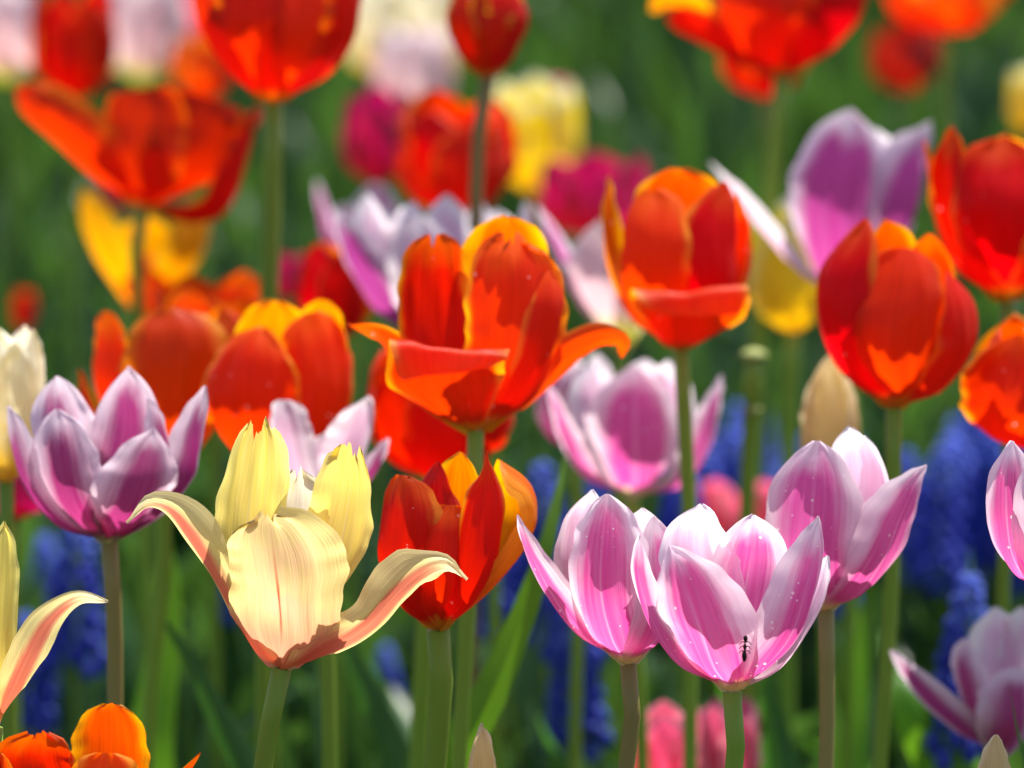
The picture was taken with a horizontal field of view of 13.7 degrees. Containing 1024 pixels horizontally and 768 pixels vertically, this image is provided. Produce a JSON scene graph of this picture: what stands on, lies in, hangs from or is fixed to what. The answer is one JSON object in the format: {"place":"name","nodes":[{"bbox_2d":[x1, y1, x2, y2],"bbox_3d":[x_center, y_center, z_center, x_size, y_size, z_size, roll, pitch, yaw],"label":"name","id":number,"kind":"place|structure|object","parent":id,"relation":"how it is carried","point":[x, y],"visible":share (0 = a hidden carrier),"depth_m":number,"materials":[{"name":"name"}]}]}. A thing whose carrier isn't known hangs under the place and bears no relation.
{"place":"outdoors","nodes":[
{"label":"outdoors","id":0,"kind":"place"},
{"bbox_2d":[173,57,721,408],"bbox_3d":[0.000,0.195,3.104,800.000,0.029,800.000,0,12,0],"label":"ground","id":1,"kind":"structure","parent":0,"point":[178,201],"depth_m":5.10,"materials":[{"name":"soil"}]},
{"bbox_2d":[0,0,33,338],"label":"tulip","id":2,"kind":"object","parent":1,"relation":"on","point":[16,65],"visible":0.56,"depth_m":2.89,"materials":[{"name":"white plant"}]},
{"bbox_2d":[0,325,44,739],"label":"tulip","id":3,"kind":"object","parent":1,"relation":"on","point":[22,375],"visible":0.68,"depth_m":1.70,"materials":[{"name":"beige plant"}]},
{"bbox_2d":[14,476,39,733],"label":"tulip","id":4,"kind":"object","parent":1,"relation":"on","point":[24,505],"visible":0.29,"depth_m":1.94,"materials":[{"name":"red plant"}]},
{"bbox_2d":[0,611,56,734],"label":"grape hyacinth","id":5,"kind":"object","parent":1,"relation":"on","point":[42,710],"visible":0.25,"depth_m":2.20,"materials":[{"name":"blue plant"}]},
{"bbox_2d":[12,289,55,563],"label":"tulip","id":6,"kind":"object","parent":1,"relation":"on","point":[23,308],"visible":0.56,"depth_m":2.79,"materials":[{"name":"red plant"}]},
{"bbox_2d":[27,533,61,600],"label":"grape hyacinth","id":7,"kind":"object","parent":1,"relation":"on","point":[45,543],"visible":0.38,"depth_m":2.48,"materials":[{"name":"blue plant"}]},
{"bbox_2d":[37,625,61,734],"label":"grape hyacinth","id":8,"kind":"object","parent":1,"relation":"on","point":[52,685],"visible":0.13,"depth_m":2.31,"materials":[{"name":"blue plant"}]},
{"bbox_2d":[0,521,107,741],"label":"tulip","id":9,"kind":"object","parent":1,"relation":"on","point":[25,649],"visible":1,"depth_m":1.49,"materials":[{"name":"yellow plant"}]},
{"bbox_2d":[30,0,117,392],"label":"tulip","id":10,"kind":"object","parent":1,"relation":"on","point":[74,44],"visible":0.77,"depth_m":2.68,"materials":[{"name":"red plant"}]},
{"bbox_2d":[41,530,106,731],"bbox_3d":[-0.223,0.223,2.197,0.109,0.314,0.069,-3,12,-13],"label":"grape hyacinth","id":11,"kind":"object","parent":1,"relation":"on","point":[82,642],"visible":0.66,"depth_m":2.19,"materials":[{"name":"blue plant"}]},
{"bbox_2d":[0,703,200,767],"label":"tulip","id":12,"kind":"object","parent":1,"relation":"on","point":[111,735],"visible":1,"depth_m":1.46,"materials":[{"name":"orange plant"}]},
{"bbox_2d":[7,366,207,704],"bbox_3d":[-0.153,0.239,1.659,0.059,0.499,0.057,-10,15,-40],"label":"tulip","id":13,"kind":"object","parent":1,"relation":"on","point":[82,469],"visible":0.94,"depth_m":1.61,"materials":[{"name":"purple petal"},{"name":"leaf"}]},
{"bbox_2d":[53,190,209,711],"bbox_3d":[-0.217,0.117,2.349,0.109,0.459,0.053,9,15,38],"label":"tulip","id":14,"kind":"object","parent":1,"relation":"on","point":[172,253],"visible":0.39,"depth_m":2.28,"materials":[{"name":"yellow plant"}]},
{"bbox_2d":[16,82,262,677],"bbox_3d":[-0.206,0.115,2.155,0.170,0.541,0.065,0,12,0],"label":"tulip","id":15,"kind":"object","parent":1,"relation":"on","point":[145,150],"visible":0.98,"depth_m":2.10,"materials":[{"name":"red plant"}]},
{"bbox_2d":[34,270,259,767],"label":"tulip","id":16,"kind":"object","parent":1,"relation":"on","point":[238,294],"visible":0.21,"depth_m":2.11,"materials":[{"name":"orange plant"}]},
{"bbox_2d":[112,0,187,214],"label":"tulip","id":17,"kind":"object","parent":1,"relation":"on","point":[148,32],"visible":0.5,"depth_m":3.07,"materials":[{"name":"pink plant"}]},
{"bbox_2d":[111,0,200,317],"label":"tulip","id":18,"kind":"object","parent":1,"relation":"on","point":[193,27],"visible":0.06,"depth_m":3.27,"materials":[{"name":"pink plant"}]},
{"bbox_2d":[133,550,181,767],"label":"tulip leaf","id":19,"kind":"object","parent":1,"relation":"on","point":[165,721],"visible":0.48,"depth_m":2.00,"materials":[{"name":"plant"}]},
{"bbox_2d":[78,308,239,767],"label":"tulip","id":20,"kind":"object","parent":1,"relation":"on","point":[168,356],"visible":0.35,"depth_m":1.78,"materials":[{"name":"orange plant"}]},
{"bbox_2d":[98,182,256,327],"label":"tulip","id":21,"kind":"object","parent":1,"relation":"on","point":[111,197],"visible":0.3,"depth_m":3.40,"materials":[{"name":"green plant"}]},
{"bbox_2d":[170,31,233,634],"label":"tulip","id":22,"kind":"object","parent":1,"relation":"on","point":[198,68],"visible":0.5,"depth_m":2.89,"materials":[{"name":"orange plant"}]},
{"bbox_2d":[150,600,254,767],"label":"tulip leaf","id":23,"kind":"object","parent":1,"relation":"on","point":[237,749],"visible":0.87,"depth_m":1.90,"materials":[{"name":"plant"}]},
{"bbox_2d":[220,593,315,735],"bbox_3d":[-0.147,0.198,2.457,0.062,0.256,0.099,11,16,42],"label":"grape hyacinth","id":24,"kind":"object","parent":1,"relation":"on","point":[229,620],"visible":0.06,"depth_m":2.44,"materials":[{"name":"green plant"}]},
{"bbox_2d":[192,0,361,767],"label":"tulip","id":25,"kind":"object","parent":1,"relation":"on","point":[272,55],"visible":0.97,"depth_m":1.90,"materials":[{"name":"red plant"}]},
{"bbox_2d":[202,299,352,753],"bbox_3d":[-0.114,0.212,1.793,0.080,0.499,0.201,6,13,26],"label":"tulip","id":26,"kind":"object","parent":1,"relation":"on","point":[269,352],"visible":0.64,"depth_m":1.74,"materials":[{"name":"orange plant"}]},
{"bbox_2d":[278,252,307,748],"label":"tulip","id":27,"kind":"object","parent":1,"relation":"on","point":[289,269],"visible":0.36,"depth_m":2.59,"materials":[{"name":"red plant"}]},
{"bbox_2d":[126,417,467,767],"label":"tulip","id":28,"kind":"object","parent":1,"relation":"on","point":[278,547],"visible":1,"depth_m":1.49,"materials":[{"name":"yellow plant"}]},
{"bbox_2d":[269,395,388,767],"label":"tulip","id":29,"kind":"object","parent":1,"relation":"on","point":[291,424],"visible":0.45,"depth_m":1.69,"materials":[{"name":"pink plant"}]},
{"bbox_2d":[298,241,373,767],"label":"tulip","id":30,"kind":"object","parent":1,"relation":"on","point":[325,274],"visible":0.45,"depth_m":2.04,"materials":[{"name":"red plant"}]},
{"bbox_2d":[340,607,409,767],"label":"tulip leaf","id":31,"kind":"object","parent":1,"relation":"on","point":[391,745],"visible":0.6,"depth_m":2.00,"materials":[{"name":"plant"}]},
{"bbox_2d":[347,0,428,208],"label":"tulip","id":32,"kind":"object","parent":1,"relation":"on","point":[377,18],"visible":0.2,"depth_m":3.96,"materials":[{"name":"beige plant"}]},
{"bbox_2d":[375,643,404,696],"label":"grape hyacinth","id":33,"kind":"object","parent":1,"relation":"on","point":[387,664],"visible":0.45,"depth_m":2.42,"materials":[{"name":"blue plant"}]},
{"bbox_2d":[334,194,471,480],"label":"tulip","id":34,"kind":"object","parent":1,"relation":"on","point":[374,240],"visible":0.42,"depth_m":1.95,"materials":[{"name":"purple plant"}]},
{"bbox_2d":[344,0,464,207],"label":"tulip","id":35,"kind":"object","parent":1,"relation":"on","point":[428,15],"visible":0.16,"depth_m":3.76,"materials":[{"name":"beige plant"}]},
{"bbox_2d":[373,25,453,204],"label":"tulip","id":36,"kind":"object","parent":1,"relation":"on","point":[414,61],"visible":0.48,"depth_m":3.47,"materials":[{"name":"pink plant"}]},
{"bbox_2d":[316,180,516,693],"bbox_3d":[-0.050,0.113,2.375,0.118,0.455,0.030,5,13,24],"label":"tulip","id":37,"kind":"object","parent":1,"relation":"on","point":[382,195],"visible":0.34,"depth_m":2.35,"materials":[{"name":"purple plant"}]},
{"bbox_2d":[367,349,513,767],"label":"tulip","id":38,"kind":"object","parent":1,"relation":"on","point":[422,441],"visible":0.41,"depth_m":1.80,"materials":[{"name":"red plant"}]},
{"bbox_2d":[341,85,541,524],"bbox_3d":[-0.050,0.025,2.814,0.146,0.451,0.046,-10,15,-41],"label":"tulip","id":39,"kind":"object","parent":1,"relation":"on","point":[370,131],"visible":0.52,"depth_m":2.73,"materials":[{"name":"pink plant"}]},
{"bbox_2d":[365,88,518,716],"bbox_3d":[-0.048,0.091,2.358,0.104,0.506,0.067,0,12,0],"label":"tulip","id":40,"kind":"object","parent":1,"relation":"on","point":[432,161],"visible":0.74,"depth_m":2.29,"materials":[{"name":"red plant"}]},
{"bbox_2d":[378,450,536,767],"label":"tulip","id":41,"kind":"object","parent":1,"relation":"on","point":[459,511],"visible":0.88,"depth_m":1.54,"materials":[{"name":"red plant"}]},
{"bbox_2d":[468,723,495,767],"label":"tulip","id":42,"kind":"object","parent":1,"relation":"on","point":[482,754],"visible":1,"depth_m":1.51,"materials":[{"name":"beige plant"}]},
{"bbox_2d":[406,460,562,767],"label":"grape hyacinth","id":43,"kind":"object","parent":1,"relation":"on","point":[542,473],"visible":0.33,"depth_m":2.24,"materials":[{"name":"blue plant"}]},
{"bbox_2d":[445,0,527,689],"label":"tulip","id":44,"kind":"object","parent":1,"relation":"on","point":[486,36],"visible":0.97,"depth_m":1.97,"materials":[{"name":"orange petal"},{"name":"leaf"}]},
{"bbox_2d":[348,215,630,767],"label":"tulip","id":45,"kind":"object","parent":1,"relation":"on","point":[479,343],"visible":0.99,"depth_m":1.64,"materials":[{"name":"orange plant"}]},
{"bbox_2d":[467,202,530,767],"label":"tulip","id":46,"kind":"object","parent":1,"relation":"on","point":[494,619],"visible":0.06,"depth_m":2.06,"materials":[{"name":"purple plant"}]},
{"bbox_2d":[450,451,565,767],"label":"tulip leaf","id":47,"kind":"object","parent":1,"relation":"on","point":[490,690],"visible":0.78,"depth_m":1.74,"materials":[{"name":"plant"}]},
{"bbox_2d":[0,0,1023,767],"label":"foliage","id":48,"kind":"object","parent":1,"relation":"on","point":[654,72],"visible":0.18,"depth_m":3.82,"materials":[{"name":"plant"}]},
{"bbox_2d":[492,73,579,521],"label":"tulip","id":49,"kind":"object","parent":1,"relation":"on","point":[545,113],"visible":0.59,"depth_m":2.93,"materials":[{"name":"yellow plant"}]},
{"bbox_2d":[479,562,614,767],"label":"grape hyacinth","id":50,"kind":"object","parent":1,"relation":"on","point":[508,579],"visible":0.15,"depth_m":2.27,"materials":[{"name":"blue plant"}]},
{"bbox_2d":[547,79,582,262],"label":"tulip","id":51,"kind":"object","parent":1,"relation":"on","point":[561,85],"visible":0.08,"depth_m":4.02,"materials":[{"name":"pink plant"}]},
{"bbox_2d":[536,354,612,767],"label":"tulip","id":52,"kind":"object","parent":1,"relation":"on","point":[561,386],"visible":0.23,"depth_m":1.98,"materials":[{"name":"pink plant"}]},
{"bbox_2d":[542,616,612,767],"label":"grape hyacinth","id":53,"kind":"object","parent":1,"relation":"on","point":[556,728],"visible":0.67,"depth_m":2.13,"materials":[{"name":"blue plant"}]},
{"bbox_2d":[540,600,614,767],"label":"grape hyacinth","id":54,"kind":"object","parent":1,"relation":"on","point":[549,646],"visible":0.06,"depth_m":2.19,"materials":[{"name":"blue plant"}]},
{"bbox_2d":[548,476,607,767],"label":"grape hyacinth","id":55,"kind":"object","parent":1,"relation":"on","point":[554,617],"visible":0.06,"depth_m":2.14,"materials":[{"name":"blue plant"}]},
{"bbox_2d":[532,205,642,767],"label":"tulip","id":56,"kind":"object","parent":1,"relation":"on","point":[590,285],"visible":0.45,"depth_m":2.05,"materials":[{"name":"pink plant"}]},
{"bbox_2d":[517,490,666,767],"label":"tulip","id":57,"kind":"object","parent":1,"relation":"on","point":[584,580],"visible":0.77,"depth_m":1.51,"materials":[{"name":"leaf"},{"name":"pink petal"},{"name":"pale pink petal"}]},
{"bbox_2d":[537,152,722,511],"bbox_3d":[0.074,0.046,2.840,0.113,0.399,0.072,-7,14,-32],"label":"tulip","id":58,"kind":"object","parent":1,"relation":"on","point":[571,195],"visible":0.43,"depth_m":2.77,"materials":[{"name":"pink plant"}]},
{"bbox_2d":[588,483,678,767],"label":"grape hyacinth","id":59,"kind":"object","parent":1,"relation":"on","point":[609,752],"visible":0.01,"depth_m":2.33,"materials":[{"name":"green plant"}]},
{"bbox_2d":[547,358,723,767],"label":"tulip","id":60,"kind":"object","parent":1,"relation":"on","point":[619,432],"visible":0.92,"depth_m":1.85,"materials":[{"name":"pink plant"}]},
{"bbox_2d":[634,700,700,767],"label":"tulip","id":61,"kind":"object","parent":1,"relation":"on","point":[665,720],"visible":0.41,"depth_m":1.90,"materials":[{"name":"pink plant"}]},
{"bbox_2d":[601,168,751,767],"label":"tulip","id":62,"kind":"object","parent":1,"relation":"on","point":[678,251],"visible":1,"depth_m":1.76,"materials":[{"name":"orange plant"}]},
{"bbox_2d":[646,442,722,711],"bbox_3d":[0.100,0.176,2.448,0.052,0.303,0.133,1,12,5],"label":"grape hyacinth","id":63,"kind":"object","parent":1,"relation":"on","point":[711,460],"visible":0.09,"depth_m":2.42,"materials":[{"name":"blue plant"}]},
{"bbox_2d":[602,465,796,733],"bbox_3d":[0.094,0.196,2.255,0.109,0.343,0.066,2,12,8],"label":"grape hyacinth","id":64,"kind":"object","parent":1,"relation":"on","point":[668,515],"visible":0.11,"depth_m":2.21,"materials":[{"name":"blue plant"}]},
{"bbox_2d":[707,431,725,480],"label":"grape hyacinth","id":65,"kind":"object","parent":1,"relation":"on","point":[717,440],"visible":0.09,"depth_m":2.87,"materials":[{"name":"blue plant"}]},
{"bbox_2d":[698,478,738,701],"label":"tulip","id":66,"kind":"object","parent":1,"relation":"on","point":[720,499],"visible":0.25,"depth_m":2.34,"materials":[{"name":"pink plant"}]},
{"bbox_2d":[699,697,761,767],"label":"tulip","id":67,"kind":"object","parent":1,"relation":"on","point":[712,749],"visible":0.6,"depth_m":1.96,"materials":[{"name":"pink plant"}]},
{"bbox_2d":[718,428,742,498],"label":"grape hyacinth","id":68,"kind":"object","parent":1,"relation":"on","point":[727,476],"visible":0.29,"depth_m":2.51,"materials":[{"name":"blue plant"}]},
{"bbox_2d":[631,504,829,767],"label":"tulip","id":69,"kind":"object","parent":1,"relation":"on","point":[712,596],"visible":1,"depth_m":1.47,"materials":[{"name":"pink plant"}]},
{"bbox_2d":[718,403,743,472],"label":"grape hyacinth","id":70,"kind":"object","parent":1,"relation":"on","point":[730,423],"visible":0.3,"depth_m":2.78,"materials":[{"name":"blue plant"}]},
{"bbox_2d":[655,197,817,767],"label":"tulip","id":71,"kind":"object","parent":1,"relation":"on","point":[782,289],"visible":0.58,"depth_m":2.14,"materials":[{"name":"yellow plant"}]},
{"bbox_2d":[720,480,770,740],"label":"tulip","id":72,"kind":"object","parent":1,"relation":"on","point":[763,486],"visible":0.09,"depth_m":2.29,"materials":[{"name":"pink plant"}]},
{"bbox_2d":[739,348,767,704],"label":"bare stalk","id":73,"kind":"object","parent":1,"relation":"on","point":[753,380],"visible":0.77,"depth_m":1.96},
{"bbox_2d":[650,0,865,514],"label":"tulip","id":74,"kind":"object","parent":1,"relation":"on","point":[780,41],"visible":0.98,"depth_m":2.13,"materials":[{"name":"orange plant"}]},
{"bbox_2d":[720,55,802,481],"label":"tulip","id":75,"kind":"object","parent":1,"relation":"on","point":[758,83],"visible":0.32,"depth_m":2.55,"materials":[{"name":"red plant"}]},
{"bbox_2d":[759,419,775,467],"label":"grape hyacinth","id":76,"kind":"object","parent":1,"relation":"on","point":[772,449],"visible":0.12,"depth_m":2.93,"materials":[{"name":"blue plant"}]},
{"bbox_2d":[762,674,803,767],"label":"tulip leaf","id":77,"kind":"object","parent":1,"relation":"on","point":[781,751],"visible":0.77,"depth_m":2.10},
{"bbox_2d":[710,109,931,767],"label":"tulip","id":78,"kind":"object","parent":1,"relation":"on","point":[851,169],"visible":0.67,"depth_m":1.99,"materials":[{"name":"purple plant"}]},
{"bbox_2d":[800,355,859,767],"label":"tulip","id":79,"kind":"object","parent":1,"relation":"on","point":[829,415],"visible":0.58,"depth_m":1.81,"materials":[{"name":"beige plant"}]},
{"bbox_2d":[807,597,859,754],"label":"grape hyacinth","id":80,"kind":"object","parent":1,"relation":"on","point":[837,696],"visible":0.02,"depth_m":2.43,"materials":[{"name":"green plant"}]},
{"bbox_2d":[765,426,926,767],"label":"tulip","id":81,"kind":"object","parent":1,"relation":"on","point":[854,498],"visible":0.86,"depth_m":1.55,"materials":[{"name":"leaf"},{"name":"pink petal"},{"name":"pale pink petal"}]},
{"bbox_2d":[837,601,870,767],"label":"tulip leaf","id":82,"kind":"object","parent":1,"relation":"on","point":[862,684],"visible":0.81,"depth_m":2.10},
{"bbox_2d":[841,449,925,652],"bbox_3d":[0.230,0.169,2.573,0.047,0.265,0.126,-5,13,-22],"label":"grape hyacinth","id":83,"kind":"object","parent":1,"relation":"on","point":[908,458],"visible":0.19,"depth_m":2.55,"materials":[{"name":"blue plant"}]},
{"bbox_2d":[816,218,977,767],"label":"tulip","id":84,"kind":"object","parent":1,"relation":"on","point":[897,315],"visible":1,"depth_m":1.70,"materials":[{"name":"red plant"}]},
{"bbox_2d":[868,19,939,131],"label":"tulip","id":85,"kind":"object","parent":1,"relation":"on","point":[904,56],"visible":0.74,"depth_m":3.38,"materials":[{"name":"red plant"}]},
{"bbox_2d":[880,631,975,767],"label":"tulip leaf","id":86,"kind":"object","parent":1,"relation":"on","point":[913,715],"visible":0.48,"depth_m":2.00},
{"bbox_2d":[903,446,965,671],"bbox_3d":[0.231,0.181,2.433,0.055,0.298,0.134,-3,12,-14],"label":"grape hyacinth","id":87,"kind":"object","parent":1,"relation":"on","point":[922,544],"visible":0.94,"depth_m":2.41,"materials":[{"name":"blue plant"}]},
{"bbox_2d":[884,0,1006,444],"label":"tulip","id":88,"kind":"object","parent":1,"relation":"on","point":[944,19],"visible":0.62,"depth_m":2.58,"materials":[{"name":"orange plant"}]},
{"bbox_2d":[923,434,969,633],"bbox_3d":[0.275,0.169,2.517,0.070,0.288,0.109,-1,12,-4],"label":"grape hyacinth","id":89,"kind":"object","parent":1,"relation":"on","point":[952,442],"visible":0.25,"depth_m":2.48,"materials":[{"name":"blue plant"}]},
{"bbox_2d":[925,471,981,635],"bbox_3d":[0.250,0.183,2.500,0.052,0.268,0.127,-4,12,-18],"label":"grape hyacinth","id":90,"kind":"object","parent":1,"relation":"on","point":[962,484],"visible":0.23,"depth_m":2.48,"materials":[{"name":"blue plant"}]},
{"bbox_2d":[924,572,987,767],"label":"grape hyacinth","id":91,"kind":"object","parent":1,"relation":"on","point":[971,604],"visible":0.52,"depth_m":1.99,"materials":[{"name":"blue plant"}]},
{"bbox_2d":[890,606,1023,755],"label":"tulip","id":92,"kind":"object","parent":1,"relation":"on","point":[987,662],"visible":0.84,"depth_m":1.73,"materials":[{"name":"purple plant"}]},
{"bbox_2d":[949,417,965,444],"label":"grape hyacinth","id":93,"kind":"object","parent":1,"relation":"on","point":[954,426],"visible":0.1,"depth_m":2.70,"materials":[{"name":"blue plant"}]},
{"bbox_2d":[942,444,986,627],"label":"grape hyacinth","id":94,"kind":"object","parent":1,"relation":"on","point":[965,456],"visible":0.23,"depth_m":2.48,"materials":[{"name":"blue plant"}]},
{"bbox_2d":[923,126,1023,613],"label":"tulip","id":95,"kind":"object","parent":1,"relation":"on","point":[976,196],"visible":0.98,"depth_m":1.80,"materials":[{"name":"red plant"}]},
{"bbox_2d":[961,418,985,457],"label":"grape hyacinth","id":96,"kind":"object","parent":1,"relation":"on","point":[968,429],"visible":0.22,"depth_m":2.85,"materials":[{"name":"blue plant"}]},
{"bbox_2d":[960,430,1000,608],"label":"grape hyacinth","id":97,"kind":"object","parent":1,"relation":"on","point":[974,516],"visible":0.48,"depth_m":2.44,"materials":[{"name":"blue plant"}]},
{"bbox_2d":[974,439,998,619],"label":"grape hyacinth","id":98,"kind":"object","parent":1,"relation":"on","point":[981,526],"visible":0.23,"depth_m":2.45,"materials":[{"name":"blue plant"}]},
{"bbox_2d":[959,313,1023,447],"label":"tulip","id":99,"kind":"object","parent":1,"relation":"on","point":[992,389],"visible":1,"depth_m":1.72,"materials":[{"name":"orange plant"}]},
{"bbox_2d":[977,735,1010,767],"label":"tulip","id":100,"kind":"object","parent":1,"relation":"on","point":[994,754],"visible":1,"depth_m":1.49,"materials":[{"name":"beige plant"}]},
{"bbox_2d":[986,440,1023,580],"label":"tulip","id":101,"kind":"object","parent":1,"relation":"on","point":[1005,502],"visible":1,"depth_m":1.50,"materials":[{"name":"pink plant"}]},
{"bbox_2d":[1008,68,1023,132],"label":"tulip","id":102,"kind":"object","parent":1,"relation":"on","point":[1016,97],"visible":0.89,"depth_m":2.99,"materials":[{"name":"yellow plant"}]},
{"bbox_2d":[1010,571,1023,602],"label":"grape hyacinth","id":103,"kind":"object","parent":1,"relation":"on","point":[1017,582],"visible":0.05,"depth_m":2.43,"materials":[{"name":"green plant"}]},
{"bbox_2d":[1010,688,1023,767],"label":"tulip leaf","id":104,"kind":"object","parent":1,"relation":"on","point":[1020,744],"visible":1,"depth_m":1.60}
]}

